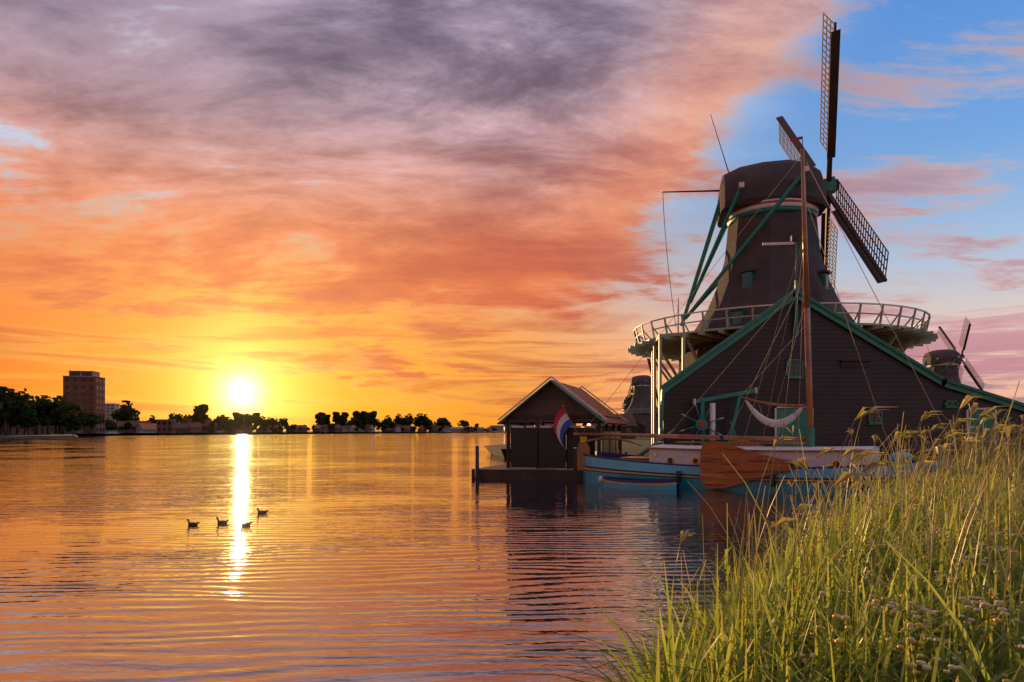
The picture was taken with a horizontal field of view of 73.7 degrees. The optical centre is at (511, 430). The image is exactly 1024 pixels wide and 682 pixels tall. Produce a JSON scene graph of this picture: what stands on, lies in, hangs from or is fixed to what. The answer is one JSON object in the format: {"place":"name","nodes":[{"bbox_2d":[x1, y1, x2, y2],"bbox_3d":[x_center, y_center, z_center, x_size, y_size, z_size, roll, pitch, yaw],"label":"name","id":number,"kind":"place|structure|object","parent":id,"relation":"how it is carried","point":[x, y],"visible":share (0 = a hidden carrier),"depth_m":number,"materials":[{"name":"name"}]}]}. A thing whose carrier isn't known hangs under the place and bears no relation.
{"place":"outdoors","nodes":[
{"label":"outdoors","id":0,"kind":"place"},
{"bbox_2d":[0,431,484,437],"bbox_3d":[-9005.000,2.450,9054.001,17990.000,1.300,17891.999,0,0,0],"label":"shoreline","id":1,"kind":"structure","parent":0,"point":[59,435],"depth_m":423.80,"materials":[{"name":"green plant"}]},
{"bbox_2d":[6,418,18,434],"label":"tree","id":2,"kind":"object","parent":1,"relation":"on","point":[12,425],"visible":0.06,"depth_m":292.45,"materials":[{"name":"green plant"}]},
{"bbox_2d":[0,411,27,435],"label":"tree","id":3,"kind":"object","parent":1,"relation":"on","point":[12,419],"visible":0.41,"depth_m":241.92,"materials":[{"name":"green plant"}]},
{"bbox_2d":[0,386,31,435],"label":"tree","id":4,"kind":"object","parent":1,"relation":"on","point":[12,401],"visible":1,"depth_m":236.17,"materials":[{"name":"green plant"}]},
{"bbox_2d":[16,409,43,435],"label":"tree","id":5,"kind":"object","parent":1,"relation":"on","point":[27,421],"visible":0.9,"depth_m":249.31,"materials":[{"name":"green plant"}]},
{"bbox_2d":[29,395,49,434],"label":"tree","id":6,"kind":"object","parent":1,"relation":"on","point":[31,401],"visible":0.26,"depth_m":286.61,"materials":[{"name":"green plant"}]},
{"bbox_2d":[29,395,68,434],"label":"tree","id":7,"kind":"object","parent":1,"relation":"on","point":[45,406],"visible":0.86,"depth_m":282.63,"materials":[{"name":"green plant"}]},
{"bbox_2d":[46,413,65,433],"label":"tree","id":8,"kind":"object","parent":1,"relation":"on","point":[54,420],"visible":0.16,"depth_m":288.45,"materials":[{"name":"green plant"}]},
{"bbox_2d":[53,397,68,433],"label":"tree","id":9,"kind":"object","parent":1,"relation":"on","point":[61,398],"visible":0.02,"depth_m":329.32,"materials":[{"name":"green plant"}]},
{"bbox_2d":[51,395,73,433],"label":"tree","id":10,"kind":"object","parent":1,"relation":"on","point":[58,396],"depth_m":340.31,"materials":[{"name":"green plant"}]},
{"bbox_2d":[56,420,68,433],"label":"tree","id":11,"kind":"object","parent":1,"relation":"on","point":[60,425],"visible":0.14,"depth_m":328.08,"materials":[{"name":"green plant"}]},
{"bbox_2d":[51,400,83,434],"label":"tree","id":12,"kind":"object","parent":1,"relation":"on","point":[71,406],"visible":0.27,"depth_m":300.99,"materials":[{"name":"green plant"}]},
{"bbox_2d":[57,409,85,434],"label":"tree","id":13,"kind":"object","parent":1,"relation":"on","point":[73,420],"visible":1,"depth_m":268.95,"materials":[{"name":"green plant"}]},
{"bbox_2d":[80,410,88,434],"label":"tree","id":14,"kind":"object","parent":1,"relation":"on","point":[86,413],"visible":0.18,"depth_m":311.35,"materials":[{"name":"green plant"}]},
{"bbox_2d":[80,412,105,434],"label":"tree","id":15,"kind":"object","parent":1,"relation":"on","point":[92,420],"visible":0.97,"depth_m":295.17,"materials":[{"name":"green plant"}]},
{"bbox_2d":[1,371,187,433],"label":"shore buildings","id":16,"kind":"structure","parent":1,"relation":"on","point":[85,390],"depth_m":421.87,"materials":[{"name":"brick"}]},
{"bbox_2d":[105,419,115,430],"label":"tree","id":17,"kind":"object","parent":1,"relation":"on","point":[110,424],"visible":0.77,"depth_m":492.87,"materials":[{"name":"green plant"}]},
{"bbox_2d":[110,400,139,421],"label":"tree","id":18,"kind":"object","parent":1,"relation":"on","point":[123,412],"visible":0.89,"depth_m":560.27,"materials":[{"name":"green plant"}]},
{"bbox_2d":[124,421,132,429],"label":"tree","id":19,"kind":"object","parent":1,"relation":"on","point":[128,425],"visible":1,"depth_m":512.17,"materials":[{"name":"green plant"}]},
{"bbox_2d":[126,413,139,420],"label":"tree","id":20,"kind":"object","parent":1,"relation":"on","point":[133,417],"visible":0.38,"depth_m":554.21,"materials":[{"name":"green plant"}]},
{"bbox_2d":[147,415,155,423],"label":"tree","id":21,"kind":"object","parent":1,"relation":"on","point":[152,420],"visible":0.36,"depth_m":564.91,"materials":[{"name":"green plant"}]},
{"bbox_2d":[169,413,182,417],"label":"tree","id":22,"kind":"object","parent":1,"relation":"on","point":[174,415],"visible":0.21,"depth_m":638.68,"materials":[{"name":"green plant"}]},
{"bbox_2d":[168,416,186,422],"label":"tree","id":23,"kind":"object","parent":1,"relation":"on","point":[180,419],"visible":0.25,"depth_m":623.43,"materials":[{"name":"green plant"}]},
{"bbox_2d":[192,404,208,423],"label":"poplar tree","id":24,"kind":"object","parent":1,"relation":"on","point":[200,412],"visible":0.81,"depth_m":635.33,"materials":[{"name":"green plant"}]},
{"bbox_2d":[213,414,230,423],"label":"tree","id":25,"kind":"object","parent":1,"relation":"on","point":[218,418],"visible":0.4,"depth_m":716.92,"materials":[{"name":"green plant"}]},
{"bbox_2d":[220,425,228,431],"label":"tree","id":26,"kind":"object","parent":1,"relation":"on","point":[225,427],"visible":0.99,"depth_m":661.22,"materials":[{"name":"green plant"}]},
{"bbox_2d":[229,422,233,430],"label":"poplar tree","id":27,"kind":"object","parent":1,"relation":"on","point":[231,425],"visible":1,"depth_m":688.68,"materials":[{"name":"green plant"}]},
{"bbox_2d":[232,412,242,425],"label":"poplar tree","id":28,"kind":"object","parent":1,"relation":"on","point":[236,416],"visible":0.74,"depth_m":730.02,"materials":[{"name":"green plant"}]},
{"bbox_2d":[233,422,241,431],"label":"tree","id":29,"kind":"object","parent":1,"relation":"on","point":[238,425],"visible":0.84,"depth_m":699.58,"materials":[{"name":"green plant"}]},
{"bbox_2d":[240,413,256,425],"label":"tree","id":30,"kind":"object","parent":1,"relation":"on","point":[248,419],"visible":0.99,"depth_m":733.17,"materials":[{"name":"green plant"}]},
{"bbox_2d":[252,412,260,431],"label":"poplar tree","id":31,"kind":"object","parent":1,"relation":"on","point":[257,414],"visible":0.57,"depth_m":839.08,"materials":[{"name":"green plant"}]},
{"bbox_2d":[257,416,268,427],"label":"tree","id":32,"kind":"object","parent":1,"relation":"on","point":[263,422],"visible":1,"depth_m":780.00,"materials":[{"name":"green plant"}]},
{"bbox_2d":[267,417,273,426],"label":"tree","id":33,"kind":"object","parent":1,"relation":"on","point":[270,421],"visible":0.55,"depth_m":810.17,"materials":[{"name":"green plant"}]},
{"bbox_2d":[58,418,493,434],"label":"shore houses","id":34,"kind":"structure","parent":1,"relation":"on","point":[150,427],"depth_m":788.59,"materials":[{"name":"brick"}]},
{"bbox_2d":[277,418,289,431],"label":"tree","id":35,"kind":"object","parent":1,"relation":"on","point":[283,422],"visible":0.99,"depth_m":792.43,"materials":[{"name":"green plant"}]},
{"bbox_2d":[290,424,296,431],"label":"tree","id":36,"kind":"object","parent":1,"relation":"on","point":[292,426],"visible":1,"depth_m":795.00,"materials":[{"name":"green plant"}]},
{"bbox_2d":[315,414,322,425],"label":"poplar tree","id":37,"kind":"object","parent":1,"relation":"on","point":[319,418],"visible":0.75,"depth_m":892.17,"materials":[{"name":"green plant"}]},
{"bbox_2d":[318,412,325,423],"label":"poplar tree","id":38,"kind":"object","parent":1,"relation":"on","point":[323,415],"visible":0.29,"depth_m":911.47,"materials":[{"name":"green plant"}]},
{"bbox_2d":[324,414,330,424],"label":"poplar tree","id":39,"kind":"object","parent":1,"relation":"on","point":[327,419],"visible":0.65,"depth_m":916.19,"materials":[{"name":"green plant"}]},
{"bbox_2d":[327,423,336,431],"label":"tree","id":40,"kind":"object","parent":1,"relation":"on","point":[330,425],"visible":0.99,"depth_m":854.18,"materials":[{"name":"green plant"}]},
{"bbox_2d":[332,412,339,423],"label":"poplar tree","id":41,"kind":"object","parent":1,"relation":"on","point":[335,415],"visible":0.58,"depth_m":932.88,"materials":[{"name":"green plant"}]},
{"bbox_2d":[336,415,342,425],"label":"poplar tree","id":42,"kind":"object","parent":1,"relation":"on","point":[340,419],"visible":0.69,"depth_m":898.26,"materials":[{"name":"green plant"}]},
{"bbox_2d":[341,412,348,425],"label":"poplar tree","id":43,"kind":"object","parent":1,"relation":"on","point":[345,415],"visible":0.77,"depth_m":907.49,"materials":[{"name":"green plant"}]},
{"bbox_2d":[347,415,361,426],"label":"tree","id":44,"kind":"object","parent":1,"relation":"on","point":[355,421],"visible":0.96,"depth_m":890.21,"materials":[{"name":"green plant"}]},
{"bbox_2d":[352,411,361,431],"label":"poplar tree","id":45,"kind":"object","parent":1,"relation":"on","point":[357,413],"visible":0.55,"depth_m":899.25,"materials":[{"name":"green plant"}]},
{"bbox_2d":[361,411,369,425],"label":"poplar tree","id":46,"kind":"object","parent":1,"relation":"on","point":[365,417],"visible":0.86,"depth_m":901.26,"materials":[{"name":"green plant"}]},
{"bbox_2d":[368,415,374,424],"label":"poplar tree","id":47,"kind":"object","parent":1,"relation":"on","point":[372,420],"visible":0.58,"depth_m":917.59,"materials":[{"name":"green plant"}]},
{"bbox_2d":[369,411,376,426],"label":"poplar tree","id":48,"kind":"object","parent":1,"relation":"on","point":[374,413],"visible":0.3,"depth_m":931.20,"materials":[{"name":"green plant"}]},
{"bbox_2d":[375,419,382,427],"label":"tree","id":49,"kind":"object","parent":1,"relation":"on","point":[378,424],"visible":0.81,"depth_m":949.65,"materials":[{"name":"green plant"}]},
{"bbox_2d":[382,415,391,423],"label":"tree","id":50,"kind":"object","parent":1,"relation":"on","point":[385,420],"visible":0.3,"depth_m":964.62,"materials":[{"name":"green plant"}]},
{"bbox_2d":[388,421,396,428],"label":"tree","id":51,"kind":"object","parent":1,"relation":"on","point":[392,425],"visible":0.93,"depth_m":909.55,"materials":[{"name":"green plant"}]},
{"bbox_2d":[393,414,402,424],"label":"tree","id":52,"kind":"object","parent":1,"relation":"on","point":[397,419],"visible":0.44,"depth_m":940.57,"materials":[{"name":"green plant"}]},
{"bbox_2d":[399,415,410,425],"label":"tree","id":53,"kind":"object","parent":1,"relation":"on","point":[405,421],"visible":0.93,"depth_m":921.69,"materials":[{"name":"green plant"}]},
{"bbox_2d":[407,413,413,424],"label":"tree","id":54,"kind":"object","parent":1,"relation":"on","point":[411,417],"visible":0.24,"depth_m":946.55,"materials":[{"name":"green plant"}]},
{"bbox_2d":[414,413,425,426],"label":"tree","id":55,"kind":"object","parent":1,"relation":"on","point":[418,419],"visible":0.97,"depth_m":934.41,"materials":[{"name":"green plant"}]},
{"bbox_2d":[420,416,432,431],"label":"tree","id":56,"kind":"object","parent":1,"relation":"on","point":[428,422],"visible":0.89,"depth_m":933.58,"materials":[{"name":"green plant"}]},
{"bbox_2d":[436,417,450,426],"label":"tree","id":57,"kind":"object","parent":1,"relation":"on","point":[443,421],"visible":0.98,"depth_m":938.33,"materials":[{"name":"green plant"}]},
{"bbox_2d":[457,420,469,426],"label":"tree","id":58,"kind":"object","parent":1,"relation":"on","point":[463,423],"visible":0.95,"depth_m":973.31,"materials":[{"name":"green plant"}]},
{"bbox_2d":[0,432,867,681],"bbox_3d":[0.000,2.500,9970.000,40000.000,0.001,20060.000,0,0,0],"label":"water","id":59,"kind":"structure","parent":0,"point":[366,557],"depth_m":13.34,"materials":[{"name":"orange liquid"}]},
{"bbox_2d":[187,519,199,525],"bbox_3d":[-8.427,2.425,18.018,0.388,0.199,0.118,0,0,0],"label":"duck","id":60,"kind":"object","parent":59,"relation":"on","point":[192,523],"visible":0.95,"depth_m":17.99},
{"bbox_2d":[214,517,229,523],"bbox_3d":[-7.819,2.425,18.418,0.388,0.199,0.118,0,0,-8],"label":"duck","id":61,"kind":"object","parent":59,"relation":"on","point":[221,521],"visible":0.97,"depth_m":18.38},
{"bbox_2d":[237,519,252,525],"bbox_3d":[-7.041,2.425,18.017,0.388,0.199,0.118,0,0,-16],"label":"duck","id":62,"kind":"object","parent":59,"relation":"on","point":[245,523],"visible":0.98,"depth_m":17.97},
{"bbox_2d":[256,508,267,513],"bbox_3d":[-7.548,2.425,20.617,0.389,0.199,0.118,0,0,-24],"label":"duck","id":63,"kind":"object","parent":59,"relation":"on","point":[261,512],"visible":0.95,"depth_m":20.56},
{"bbox_2d":[472,376,696,480],"bbox_3d":[6.932,0.229,45.865,11.224,6.142,25.110,0,0,17],"label":"boathouse","id":64,"kind":"object","parent":59,"relation":"in","point":[537,453],"visible":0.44,"depth_m":35.75,"materials":[{"name":"brown wood"}]},
{"bbox_2d":[598,476,678,489],"bbox_3d":[5.443,2.330,29.797,3.697,0.579,1.350,0,0,33],"label":"dinghy","id":65,"kind":"object","parent":59,"relation":"on","point":[641,484],"visible":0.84,"depth_m":29.18,"materials":[{"name":"blue paint"}]},
{"bbox_2d":[554,136,956,496],"bbox_3d":[9.511,-4.680,30.551,17.551,15.460,4.488,0,0,33],"label":"barge","id":66,"kind":"object","parent":59,"relation":"on","point":[706,465],"visible":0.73,"depth_m":28.62,"materials":[{"name":"blue paint"}]},
{"bbox_2d":[0,0,1023,430],"label":"sky","id":67,"kind":"structure","parent":0,"point":[293,210],"materials":[{"name":"orange"}]},
{"bbox_2d":[490,414,646,438],"bbox_3d":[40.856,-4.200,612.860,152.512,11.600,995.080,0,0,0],"label":"bank houses","id":68,"kind":"structure","parent":0,"point":[633,426],"depth_m":139.10,"materials":[{"name":"brick"}]},
{"bbox_2d":[484,432,662,459],"bbox_3d":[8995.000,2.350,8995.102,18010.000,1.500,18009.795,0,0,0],"label":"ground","id":69,"kind":"structure","parent":0,"point":[627,447],"depth_m":67.99,"materials":[{"name":"green plant"}]},
{"bbox_2d":[679,387,756,444],"bbox_3d":[10.904,-0.336,36.115,4.152,3.909,0.510,0,0,0],"label":"winch","id":70,"kind":"object","parent":69,"relation":"on","point":[701,423],"visible":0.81,"depth_m":36.14,"materials":[{"name":"green paint"}]},
{"bbox_2d":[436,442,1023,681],"bbox_3d":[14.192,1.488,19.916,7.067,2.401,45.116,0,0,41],"label":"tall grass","id":71,"kind":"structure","parent":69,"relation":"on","point":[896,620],"depth_m":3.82,"materials":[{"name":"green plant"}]},
{"bbox_2d":[475,440,992,478],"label":"mooring posts","id":72,"kind":"object","parent":69,"relation":"on","point":[574,457],"visible":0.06,"depth_m":35.11,"materials":[{"name":"brown wood"}]},
{"bbox_2d":[490,452,1023,681],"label":"bank grass","id":73,"kind":"structure","parent":69,"relation":"on","point":[965,675],"depth_m":3.68,"materials":[{"name":"green plant"}]},
{"bbox_2d":[596,381,1023,672],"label":"reed stalks","id":74,"kind":"object","parent":73,"relation":"on","point":[939,470],"visible":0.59,"depth_m":5.34,"materials":[{"name":"plant"}]},
{"bbox_2d":[709,494,1023,681],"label":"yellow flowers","id":75,"kind":"object","parent":73,"relation":"on","point":[915,641],"visible":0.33,"depth_m":3.48,"materials":[{"name":"grass"},{"name":"flower petals"}]},
{"bbox_2d":[868,502,1023,681],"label":"wild flowers","id":76,"kind":"object","parent":73,"relation":"on","point":[923,664],"visible":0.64,"depth_m":3.35,"materials":[{"name":"white plant"}]},
{"bbox_2d":[628,198,937,380],"bbox_3d":[17.860,-6.850,47.000,19.500,16.900,19.500,0,0,0],"label":"mill","id":77,"kind":"object","parent":69,"relation":"on","point":[755,279],"visible":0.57,"depth_m":44.22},
{"bbox_2d":[662,13,888,332],"bbox_3d":[16.987,-15.509,47.185,12.865,18.018,16.364,0,0,12],"label":"mill cap","id":78,"kind":"object","parent":77,"relation":"on","point":[744,186],"visible":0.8,"depth_m":44.52,"materials":[{"name":"brown wood"}]},
{"bbox_2d":[651,235,1023,458],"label":"barn","id":79,"kind":"structure","parent":69,"relation":"on","point":[842,395],"depth_m":36.98,"materials":[{"name":"brown wood"}]},
{"bbox_2d":[666,395,1023,641],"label":"reed plumes","id":80,"kind":"object","parent":69,"relation":"on","point":[940,449],"visible":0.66,"depth_m":6.17,"materials":[{"name":"yellow plant"}]},
{"bbox_2d":[622,389,633,410],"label":"tree","id":81,"kind":"object","parent":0,"point":[628,404],"visible":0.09,"depth_m":329.10,"materials":[{"name":"green plant"}]},
{"bbox_2d":[621,384,662,433],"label":"windmill tower","id":82,"kind":"structure","parent":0,"point":[639,408],"depth_m":200.39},
{"bbox_2d":[620,358,658,408],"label":"mill cap","id":83,"kind":"object","parent":82,"relation":"on","point":[641,379],"visible":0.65,"depth_m":201.96,"materials":[{"name":"brown wood"}]},
{"bbox_2d":[927,363,960,382],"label":"windmill tower","id":84,"kind":"structure","parent":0,"point":[951,372],"depth_m":147.40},
{"bbox_2d":[920,316,984,389],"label":"mill cap","id":85,"kind":"object","parent":84,"relation":"on","point":[949,355],"visible":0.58,"depth_m":147.60,"materials":[{"name":"wood"}]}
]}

